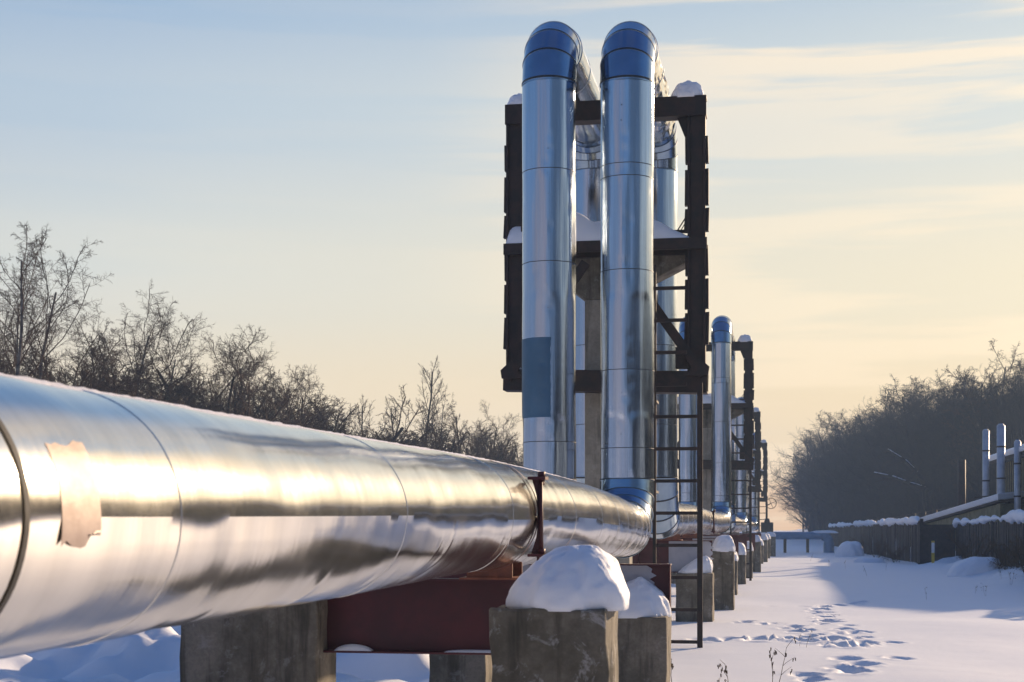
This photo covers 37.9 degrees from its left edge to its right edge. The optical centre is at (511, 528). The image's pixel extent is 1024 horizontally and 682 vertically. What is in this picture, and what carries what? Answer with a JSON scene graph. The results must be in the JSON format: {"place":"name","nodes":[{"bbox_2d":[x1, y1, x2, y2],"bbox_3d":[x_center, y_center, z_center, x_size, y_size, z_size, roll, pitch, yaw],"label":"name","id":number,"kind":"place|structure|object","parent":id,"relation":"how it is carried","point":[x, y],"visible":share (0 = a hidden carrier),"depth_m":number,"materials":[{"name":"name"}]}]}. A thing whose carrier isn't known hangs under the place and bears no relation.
{"place":"outdoors","nodes":[
{"label":"outdoors","id":0,"kind":"place"},
{"bbox_2d":[0,529,1023,681],"bbox_3d":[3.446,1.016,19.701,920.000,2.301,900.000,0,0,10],"label":"snowy ground","id":1,"kind":"structure","parent":0,"point":[883,622],"depth_m":19.17,"materials":[{"name":"snow"}]},
{"bbox_2d":[0,300,38,375],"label":"bare tree","id":2,"kind":"object","parent":1,"relation":"on","point":[25,371],"visible":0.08,"depth_m":56.77,"materials":[{"name":"brown plant"}]},
{"bbox_2d":[0,259,71,382],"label":"birch tree","id":3,"kind":"object","parent":1,"relation":"on","point":[17,326],"visible":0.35,"depth_m":53.52,"materials":[{"name":"brown plant"}]},
{"bbox_2d":[0,221,90,388],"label":"birch tree","id":4,"kind":"object","parent":1,"relation":"on","point":[20,322],"visible":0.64,"depth_m":48.04,"materials":[{"name":"brown plant"}]},
{"bbox_2d":[17,339,93,386],"bbox_3d":[-19.606,-2.404,58.194,10.931,8.467,13.638,0,0,-2],"label":"bare shrub","id":5,"kind":"object","parent":1,"relation":"on","point":[82,371],"visible":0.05,"depth_m":52.46,"materials":[{"name":"brown plant"}]},
{"bbox_2d":[0,224,122,390],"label":"birch tree","id":6,"kind":"object","parent":1,"relation":"on","point":[54,301],"visible":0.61,"depth_m":52.12,"materials":[{"name":"brown plant"}]},
{"bbox_2d":[2,313,161,399],"bbox_3d":[-16.086,-3.243,54.723,6.243,9.996,7.753,0,0,32],"label":"bare tree","id":7,"kind":"object","parent":1,"relation":"on","point":[106,370],"visible":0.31,"depth_m":55.61,"materials":[{"name":"brown plant"}]},
{"bbox_2d":[69,353,135,394],"bbox_3d":[-17.654,-2.348,54.400,9.602,8.539,5.816,0,0,28],"label":"bare shrub","id":8,"kind":"object","parent":1,"relation":"on","point":[116,387],"visible":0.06,"depth_m":53.26,"materials":[{"name":"brown plant"}]},
{"bbox_2d":[60,317,162,398],"bbox_3d":[-16.040,-3.565,59.964,3.585,9.982,3.794,0,0,26],"label":"birch tree","id":9,"kind":"object","parent":1,"relation":"on","point":[82,347],"visible":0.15,"depth_m":60.12,"materials":[{"name":"brown plant"}]},
{"bbox_2d":[70,279,200,400],"bbox_3d":[-15.461,-4.508,61.853,5.936,12.046,6.580,0,0,-20],"label":"birch tree","id":10,"kind":"object","parent":1,"relation":"on","point":[149,330],"visible":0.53,"depth_m":62.30,"materials":[{"name":"brown plant"}]},
{"bbox_2d":[72,329,209,406],"bbox_3d":[-16.636,-3.000,61.785,8.356,10.331,8.136,0,0,37],"label":"bare tree","id":11,"kind":"object","parent":1,"relation":"on","point":[183,391],"visible":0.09,"depth_m":60.94,"materials":[{"name":"brown plant"}]},
{"bbox_2d":[121,307,217,409],"bbox_3d":[-15.012,-3.819,63.535,4.515,11.363,4.073,0,0,-41],"label":"birch tree","id":12,"kind":"object","parent":1,"relation":"on","point":[181,362],"visible":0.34,"depth_m":63.51,"materials":[{"name":"brown plant"}]},
{"bbox_2d":[147,373,211,407],"bbox_3d":[-15.482,-2.508,63.138,6.716,8.289,11.087,0,0,-11],"label":"bare shrub","id":13,"kind":"object","parent":1,"relation":"on","point":[195,393],"visible":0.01,"depth_m":61.43,"materials":[{"name":"brown plant"}]},
{"bbox_2d":[97,312,295,423],"bbox_3d":[-13.403,-3.627,65.381,10.305,11.072,8.299,0,0,-44],"label":"bare tree","id":14,"kind":"object","parent":1,"relation":"on","point":[197,356],"visible":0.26,"depth_m":63.36,"materials":[{"name":"brown plant"}]},
{"bbox_2d":[162,331,273,416],"bbox_3d":[-11.972,-3.307,63.368,7.167,10.110,6.284,0,0,31],"label":"bare tree","id":15,"kind":"object","parent":1,"relation":"on","point":[228,408],"visible":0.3,"depth_m":63.17,"materials":[{"name":"brown plant"}]},
{"bbox_2d":[175,388,315,426],"bbox_3d":[-13.579,-2.019,62.641,9.133,7.681,7.320,0,0,35],"label":"bare shrub","id":16,"kind":"object","parent":1,"relation":"on","point":[297,404],"visible":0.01,"depth_m":62.21,"materials":[{"name":"brown plant"}]},
{"bbox_2d":[184,345,307,425],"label":"bare tree","id":17,"kind":"object","parent":1,"relation":"on","point":[261,409],"visible":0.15,"depth_m":66.50,"materials":[{"name":"brown plant"}]},
{"bbox_2d":[170,372,330,424],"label":"bare shrub","id":18,"kind":"object","parent":1,"relation":"on","point":[300,409],"visible":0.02,"depth_m":67.01,"materials":[{"name":"brown plant"}]},
{"bbox_2d":[179,599,335,681],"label":"concrete pier","id":19,"kind":"structure","parent":1,"relation":"on","point":[286,644],"depth_m":8.59,"materials":[{"name":"concrete"}]},
{"bbox_2d":[210,347,309,421],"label":"bare tree","id":20,"kind":"object","parent":1,"relation":"on","point":[285,385],"visible":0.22,"depth_m":68.02,"materials":[{"name":"brown plant"}]},
{"bbox_2d":[193,324,327,430],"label":"bare tree","id":21,"kind":"object","parent":1,"relation":"on","point":[248,368],"visible":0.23,"depth_m":65.16,"materials":[{"name":"brown plant"}]},
{"bbox_2d":[105,390,424,446],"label":"bare shrub","id":22,"kind":"object","parent":1,"relation":"on","point":[291,417],"visible":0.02,"depth_m":75.69,"materials":[{"name":"brown plant"}]},
{"bbox_2d":[229,370,307,425],"bbox_3d":[-14.674,-2.010,62.341,10.591,8.251,13.214,0,0,-18],"label":"bare shrub","id":23,"kind":"object","parent":1,"relation":"on","point":[248,389],"visible":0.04,"depth_m":58.05,"materials":[{"name":"brown plant"}]},
{"bbox_2d":[239,356,368,437],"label":"bare tree","id":24,"kind":"object","parent":1,"relation":"on","point":[322,402],"visible":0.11,"depth_m":72.34,"materials":[{"name":"brown plant"}]},
{"bbox_2d":[274,364,339,427],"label":"bare tree","id":25,"kind":"object","parent":1,"relation":"on","point":[306,386],"visible":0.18,"depth_m":75.06,"materials":[{"name":"brown plant"}]},
{"bbox_2d":[289,407,439,449],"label":"bare shrub","id":26,"kind":"object","parent":1,"relation":"on","point":[320,421],"visible":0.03,"depth_m":71.03,"materials":[{"name":"brown plant"}]},
{"bbox_2d":[304,384,425,442],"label":"bare shrub","id":27,"kind":"object","parent":1,"relation":"on","point":[397,432],"visible":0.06,"depth_m":77.57,"materials":[{"name":"brown plant"}]},
{"bbox_2d":[310,409,466,452],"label":"bare shrub","id":28,"kind":"object","parent":1,"relation":"on","point":[443,444],"visible":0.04,"depth_m":80.57,"materials":[{"name":"brown plant"}]},
{"bbox_2d":[410,355,443,449],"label":"bare tree","id":29,"kind":"object","parent":1,"relation":"on","point":[431,391],"visible":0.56,"depth_m":92.61,"materials":[{"name":"brown plant"}]},
{"bbox_2d":[414,383,456,449],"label":"tree","id":30,"kind":"object","parent":1,"relation":"on","point":[442,416],"visible":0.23,"depth_m":95.54,"materials":[{"name":"brown plant"}]},
{"bbox_2d":[399,413,475,454],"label":"bare shrub","id":31,"kind":"object","parent":1,"relation":"on","point":[453,442],"visible":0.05,"depth_m":79.51,"materials":[{"name":"brown plant"}]},
{"bbox_2d":[361,421,522,466],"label":"bare shrub","id":32,"kind":"object","parent":1,"relation":"on","point":[422,437],"visible":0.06,"depth_m":82.51,"materials":[{"name":"brown plant"}]},
{"bbox_2d":[429,654,491,681],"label":"concrete pier","id":33,"kind":"structure","parent":1,"relation":"on","point":[458,668],"depth_m":11.87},
{"bbox_2d":[323,578,515,654],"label":"steel beam","id":34,"kind":"structure","parent":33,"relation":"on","point":[436,616],"depth_m":8.61,"materials":[{"name":"metal"}]},
{"bbox_2d":[334,644,372,650],"bbox_3d":[-0.915,0.688,8.638,0.220,0.045,0.063,0,0,10],"label":"snow layer","id":35,"kind":"object","parent":34,"relation":"on","point":[352,647],"visible":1,"depth_m":8.62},
{"bbox_2d":[459,563,521,579],"bbox_3d":[-0.097,0.239,8.542,0.340,0.090,0.380,0,0,10],"label":"pipe shoe","id":36,"kind":"object","parent":34,"relation":"on","point":[511,572],"visible":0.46,"depth_m":8.37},
{"bbox_2d":[461,402,513,455],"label":"bare tree","id":37,"kind":"object","parent":1,"relation":"on","point":[506,421],"visible":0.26,"depth_m":95.26,"materials":[{"name":"brown plant"}]},
{"bbox_2d":[455,421,522,465],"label":"bare shrub","id":38,"kind":"object","parent":1,"relation":"on","point":[499,450],"visible":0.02,"depth_m":89.96,"materials":[{"name":"brown plant"}]},
{"bbox_2d":[474,413,522,465],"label":"bare tree","id":39,"kind":"object","parent":1,"relation":"on","point":[501,434],"visible":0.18,"depth_m":92.04,"materials":[{"name":"brown plant"}]},
{"bbox_2d":[489,605,618,681],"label":"concrete pier","id":40,"kind":"structure","parent":1,"relation":"on","point":[535,645],"depth_m":6.52,"materials":[{"name":"concrete"}]},
{"bbox_2d":[506,545,629,611],"bbox_3d":[0.256,0.216,6.777,0.547,0.288,0.581,0,0,10],"label":"snow heap","id":41,"kind":"object","parent":40,"relation":"on","point":[570,578],"visible":0.98,"depth_m":6.56,"materials":[{"name":"snow"}]},
{"bbox_2d":[500,95,709,647],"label":"pipe tower","id":42,"kind":"structure","parent":1,"relation":"on","point":[688,255],"depth_m":18.12,"materials":[{"name":"metal"}]},
{"bbox_2d":[0,21,757,658],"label":"heating pipeline","id":43,"kind":"object","parent":42,"relation":"on","point":[124,515],"visible":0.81,"depth_m":4.66,"materials":[{"name":"metal"}]},
{"bbox_2d":[506,213,687,242],"bbox_3d":[1.125,-3.703,18.674,2.280,0.408,0.950,0,0,10],"label":"snow layer","id":44,"kind":"object","parent":42,"relation":"on","point":[587,229],"visible":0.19,"depth_m":18.26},
{"bbox_2d":[522,21,696,505],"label":"heating pipeline","id":45,"kind":"object","parent":42,"relation":"on","point":[561,162],"visible":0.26,"depth_m":16.60,"materials":[{"name":"metal"}]},
{"bbox_2d":[671,80,703,96],"bbox_3d":[2.134,-5.336,18.165,0.398,0.220,0.263,0,0,10],"label":"snow heap","id":46,"kind":"object","parent":42,"relation":"on","point":[688,88],"visible":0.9,"depth_m":18.06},
{"bbox_2d":[617,615,671,681],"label":"concrete pier","id":47,"kind":"structure","parent":1,"relation":"on","point":[644,649],"depth_m":11.87,"materials":[{"name":"concrete"}]},
{"bbox_2d":[439,564,671,613],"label":"steel beam","id":48,"kind":"structure","parent":47,"relation":"on","point":[658,576],"depth_m":12.23,"materials":[{"name":"metal"}]},
{"bbox_2d":[618,577,670,617],"bbox_3d":[0.987,0.550,12.173,0.622,0.324,0.620,0,0,10],"label":"snow heap","id":49,"kind":"object","parent":47,"relation":"on","point":[647,599],"visible":0.8,"depth_m":11.98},
{"bbox_2d":[675,572,713,621],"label":"concrete pier","id":50,"kind":"structure","parent":1,"relation":"on","point":[686,593],"depth_m":22.99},
{"bbox_2d":[632,540,713,571],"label":"steel beam","id":51,"kind":"structure","parent":50,"relation":"on","point":[678,558],"depth_m":23.49,"materials":[{"name":"metal"}]},
{"bbox_2d":[678,556,712,573],"bbox_3d":[2.854,0.555,23.231,0.540,0.282,0.488,0,0,10],"label":"snow heap","id":52,"kind":"object","parent":50,"relation":"on","point":[691,567],"visible":0.88,"depth_m":23.06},
{"bbox_2d":[677,341,753,580],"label":"pipe tower","id":53,"kind":"structure","parent":1,"relation":"on","point":[746,409],"depth_m":41.74,"materials":[{"name":"metal"}]},
{"bbox_2d":[712,551,734,609],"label":"concrete pier","id":54,"kind":"structure","parent":1,"relation":"on","point":[723,571],"depth_m":27.58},
{"bbox_2d":[712,535,734,551],"bbox_3d":[3.937,0.268,27.809,0.446,0.315,0.497,0,0,10],"label":"snow heap","id":55,"kind":"object","parent":54,"relation":"on","point":[723,543],"visible":0.97,"depth_m":27.61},
{"bbox_2d":[738,555,745,583],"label":"concrete pier","id":56,"kind":"structure","parent":1,"relation":"on","point":[742,569],"depth_m":39.52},
{"bbox_2d":[732,412,760,532],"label":"pipe tower","id":57,"kind":"structure","parent":1,"relation":"on","point":[757,464],"depth_m":66.73,"materials":[{"name":"metal"}]},
{"bbox_2d":[742,443,767,532],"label":"pipe tower","id":58,"kind":"structure","parent":1,"relation":"on","point":[764,496],"depth_m":90.73,"materials":[{"name":"metal"}]},
{"bbox_2d":[753,542,760,571],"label":"concrete pier","id":59,"kind":"structure","parent":1,"relation":"on","point":[757,560],"depth_m":51.73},
{"bbox_2d":[761,498,776,531],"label":"gate valve","id":60,"kind":"object","parent":1,"relation":"on","point":[766,525],"visible":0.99,"depth_m":85.83,"materials":[{"name":"metal"}]},
{"bbox_2d":[768,429,829,530],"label":"bare tree","id":61,"kind":"object","parent":1,"relation":"on","point":[784,479],"visible":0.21,"depth_m":201.32,"materials":[{"name":"plant"}]},
{"bbox_2d":[768,437,835,530],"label":"bare tree","id":62,"kind":"object","parent":1,"relation":"on","point":[816,505],"visible":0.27,"depth_m":184.25,"materials":[{"name":"plant"}]},
{"bbox_2d":[774,532,833,552],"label":"crossing pipe","id":63,"kind":"object","parent":1,"relation":"on","point":[828,542],"visible":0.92,"depth_m":91.79,"materials":[{"name":"metal"}]},
{"bbox_2d":[777,429,844,529],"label":"birch tree","id":64,"kind":"object","parent":1,"relation":"on","point":[824,524],"visible":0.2,"depth_m":179.56,"materials":[{"name":"plant"}]},
{"bbox_2d":[777,409,856,522],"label":"bare tree","id":65,"kind":"object","parent":1,"relation":"on","point":[822,446],"visible":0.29,"depth_m":171.98,"materials":[{"name":"plant"}]},
{"bbox_2d":[805,421,852,522],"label":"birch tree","id":66,"kind":"object","parent":1,"relation":"on","point":[827,474],"visible":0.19,"depth_m":170.32,"materials":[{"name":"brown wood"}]},
{"bbox_2d":[792,412,867,522],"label":"bare tree","id":67,"kind":"object","parent":1,"relation":"on","point":[839,503],"visible":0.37,"depth_m":162.85,"materials":[{"name":"plant"}]},
{"bbox_2d":[801,411,859,512],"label":"birch tree","id":68,"kind":"object","parent":1,"relation":"on","point":[833,424],"visible":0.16,"depth_m":172.45,"materials":[{"name":"plant"}]},
{"bbox_2d":[803,404,874,518],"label":"birch tree","id":69,"kind":"object","parent":1,"relation":"on","point":[842,485],"visible":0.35,"depth_m":157.01,"materials":[{"name":"plant"}]},
{"bbox_2d":[835,541,863,556],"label":"snow mound","id":70,"kind":"object","parent":1,"relation":"on","point":[850,548],"visible":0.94,"depth_m":78.02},
{"bbox_2d":[814,408,900,517],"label":"bare tree","id":71,"kind":"object","parent":1,"relation":"on","point":[841,448],"visible":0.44,"depth_m":145.23,"materials":[{"name":"plant"}]},
{"bbox_2d":[831,401,919,518],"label":"bare tree","id":72,"kind":"object","parent":1,"relation":"on","point":[862,460],"visible":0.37,"depth_m":137.09,"materials":[{"name":"plant"}]},
{"bbox_2d":[829,519,922,563],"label":"plank fence","id":73,"kind":"object","parent":1,"relation":"on","point":[896,537],"visible":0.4,"depth_m":70.36,"materials":[{"name":"wood"}]},
{"bbox_2d":[828,516,919,527],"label":"snow ridge","id":74,"kind":"structure","parent":73,"relation":"on","point":[911,520],"depth_m":74.34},
{"bbox_2d":[825,392,927,501],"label":"bare tree","id":75,"kind":"object","parent":1,"relation":"on","point":[881,424],"visible":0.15,"depth_m":131.97,"materials":[{"name":"plant"}]},
{"bbox_2d":[829,384,931,496],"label":"bare tree","id":76,"kind":"object","parent":1,"relation":"on","point":[857,419],"visible":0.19,"depth_m":147.26,"materials":[{"name":"plant"}]},
{"bbox_2d":[852,397,926,497],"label":"birch tree","id":77,"kind":"object","parent":1,"relation":"on","point":[889,440],"visible":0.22,"depth_m":134.09,"materials":[{"name":"plant"}]},
{"bbox_2d":[762,364,1023,531],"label":"wood mass","id":78,"kind":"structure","parent":1,"relation":"on","point":[900,509],"depth_m":139.04,"materials":[{"name":"brown plant"}]},
{"bbox_2d":[870,446,926,516],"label":"snowy bough","id":79,"kind":"object","parent":1,"relation":"on","point":[914,470],"visible":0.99,"depth_m":114.25,"materials":[{"name":"brown plant"}]},
{"bbox_2d":[855,387,941,504],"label":"bare tree","id":80,"kind":"object","parent":1,"relation":"on","point":[871,462],"visible":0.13,"depth_m":137.25,"materials":[{"name":"plant"}]},
{"bbox_2d":[861,384,935,514],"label":"birch tree","id":81,"kind":"object","parent":1,"relation":"on","point":[889,429],"visible":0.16,"depth_m":138.36,"materials":[{"name":"plant"}]},
{"bbox_2d":[882,376,938,493],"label":"birch tree","id":82,"kind":"object","parent":1,"relation":"on","point":[918,388],"visible":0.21,"depth_m":131.41,"materials":[{"name":"plant"}]},
{"bbox_2d":[873,373,950,513],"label":"birch tree","id":83,"kind":"object","parent":1,"relation":"on","point":[906,427],"visible":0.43,"depth_m":124.18,"materials":[{"name":"plant"}]},
{"bbox_2d":[869,377,962,491],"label":"bare tree","id":84,"kind":"object","parent":1,"relation":"on","point":[915,387],"visible":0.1,"depth_m":128.54,"materials":[{"name":"plant"}]},
{"bbox_2d":[870,378,972,502],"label":"bare tree","id":85,"kind":"object","parent":1,"relation":"on","point":[928,413],"visible":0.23,"depth_m":121.73,"materials":[{"name":"plant"}]},
{"bbox_2d":[891,369,978,508],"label":"bare tree","id":86,"kind":"object","parent":1,"relation":"on","point":[947,416],"visible":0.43,"depth_m":118.15,"materials":[{"name":"plant"}]},
{"bbox_2d":[923,525,954,563],"bbox_3d":[16.527,0.740,58.005,1.330,1.820,0.070,0,0,10],"label":"fence return","id":87,"kind":"object","parent":1,"relation":"on","point":[944,546],"visible":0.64,"depth_m":57.96,"materials":[{"name":"brown wood"}]},
{"bbox_2d":[958,460,965,505],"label":"flue pipe","id":88,"kind":"object","parent":1,"relation":"on","point":[961,482],"visible":0.34,"depth_m":72.82,"materials":[{"name":"metal"}]},
{"bbox_2d":[906,360,1023,496],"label":"bare tree","id":89,"kind":"object","parent":1,"relation":"on","point":[952,406],"visible":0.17,"depth_m":117.07,"materials":[{"name":"plant"}]},
{"bbox_2d":[945,527,993,558],"bbox_3d":[14.994,0.653,48.159,1.365,1.451,1.703,0,0,-36],"label":"bare shrub","id":90,"kind":"object","parent":1,"relation":"on","point":[984,553],"visible":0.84,"depth_m":48.22,"materials":[{"name":"brown plant"}]},
{"bbox_2d":[927,367,1015,495],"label":"birch tree","id":91,"kind":"object","parent":1,"relation":"on","point":[976,438],"visible":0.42,"depth_m":109.58,"materials":[{"name":"plant"}]},
{"bbox_2d":[923,497,1023,550],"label":"lean to","id":92,"kind":"object","parent":1,"relation":"on","point":[996,508],"visible":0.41,"depth_m":62.85,"materials":[{"name":"brown wood"}]},
{"bbox_2d":[920,491,1023,521],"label":"roof snow","id":93,"kind":"structure","parent":92,"relation":"on","point":[996,497],"depth_m":63.94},
{"bbox_2d":[923,372,1023,502],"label":"birch tree","id":94,"kind":"object","parent":1,"relation":"on","point":[978,462],"visible":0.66,"depth_m":107.31,"materials":[{"name":"plant"}]},
{"bbox_2d":[947,557,1000,576],"bbox_3d":[13.807,1.125,44.628,1.576,0.599,1.576,0,0,10],"label":"snow mound","id":95,"kind":"object","parent":1,"relation":"on","point":[971,566],"visible":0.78,"depth_m":44.07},
{"bbox_2d":[937,338,1023,493],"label":"birch tree","id":96,"kind":"object","parent":1,"relation":"on","point":[968,393],"visible":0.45,"depth_m":110.52,"materials":[{"name":"brown plant"}]},
{"bbox_2d":[948,358,1023,492],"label":"bare tree","id":97,"kind":"object","parent":1,"relation":"on","point":[972,380],"visible":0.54,"depth_m":108.74,"materials":[{"name":"plant"}]},
{"bbox_2d":[948,359,1023,477],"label":"birch tree","id":98,"kind":"object","parent":1,"relation":"on","point":[998,413],"visible":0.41,"depth_m":109.14,"materials":[{"name":"plant"}]},
{"bbox_2d":[956,519,1023,567],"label":"plank fence","id":99,"kind":"object","parent":1,"relation":"on","point":[1002,535],"visible":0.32,"depth_m":48.56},
{"bbox_2d":[952,509,1023,527],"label":"snow ridge","id":100,"kind":"structure","parent":99,"relation":"on","point":[1012,516],"depth_m":47.45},
{"bbox_2d":[975,365,1023,479],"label":"birch tree","id":101,"kind":"object","parent":1,"relation":"on","point":[1020,409],"visible":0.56,"depth_m":105.70,"materials":[{"name":"plant"}]},
{"bbox_2d":[987,539,1021,569],"bbox_3d":[14.248,0.771,42.658,1.299,0.976,1.041,0,0,14],"label":"bare shrub","id":102,"kind":"object","parent":1,"relation":"on","point":[1001,560],"visible":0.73,"depth_m":42.64,"materials":[{"name":"brown plant"}]},
{"bbox_2d":[989,451,1023,503],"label":"shed","id":103,"kind":"structure","parent":1,"relation":"on","point":[1009,476],"depth_m":63.89,"materials":[{"name":"brown wood"}]},
{"bbox_2d":[974,429,989,497],"bbox_3d":[20.781,-1.338,64.659,1.505,5.977,0.350,0,0,10],"label":"flue pipe","id":104,"kind":"object","parent":103,"relation":"attached to","point":[985,463],"visible":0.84,"depth_m":64.59,"materials":[{"name":"metal"}]},
{"bbox_2d":[989,424,1005,503],"bbox_3d":[20.297,-1.331,61.192,1.505,5.963,0.390,0,0,10],"label":"flue pipe","id":105,"kind":"object","parent":103,"relation":"attached to","point":[1000,447],"visible":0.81,"depth_m":61.12,"materials":[{"name":"metal"}]},
{"bbox_2d":[1005,440,1020,514],"bbox_3d":[20.261,-0.939,59.080,1.505,5.179,0.320,0,0,10],"label":"flue pipe","id":106,"kind":"object","parent":103,"relation":"attached to","point":[1017,477],"visible":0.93,"depth_m":59.03,"materials":[{"name":"metal"}]},
{"bbox_2d":[992,532,1023,572],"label":"bare shrub","id":107,"kind":"object","parent":1,"relation":"on","point":[1017,555],"visible":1,"depth_m":36.61,"materials":[{"name":"brown plant"}]},
{"bbox_2d":[0,0,1023,530],"label":"sky","id":108,"kind":"structure","parent":0,"point":[325,178],"materials":[{"name":"blue"}]},
{"bbox_2d":[867,471,932,513],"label":"snowy bough","id":109,"kind":"object","parent":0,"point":[906,483],"visible":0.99,"depth_m":114.25,"materials":[{"name":"brown plant"}]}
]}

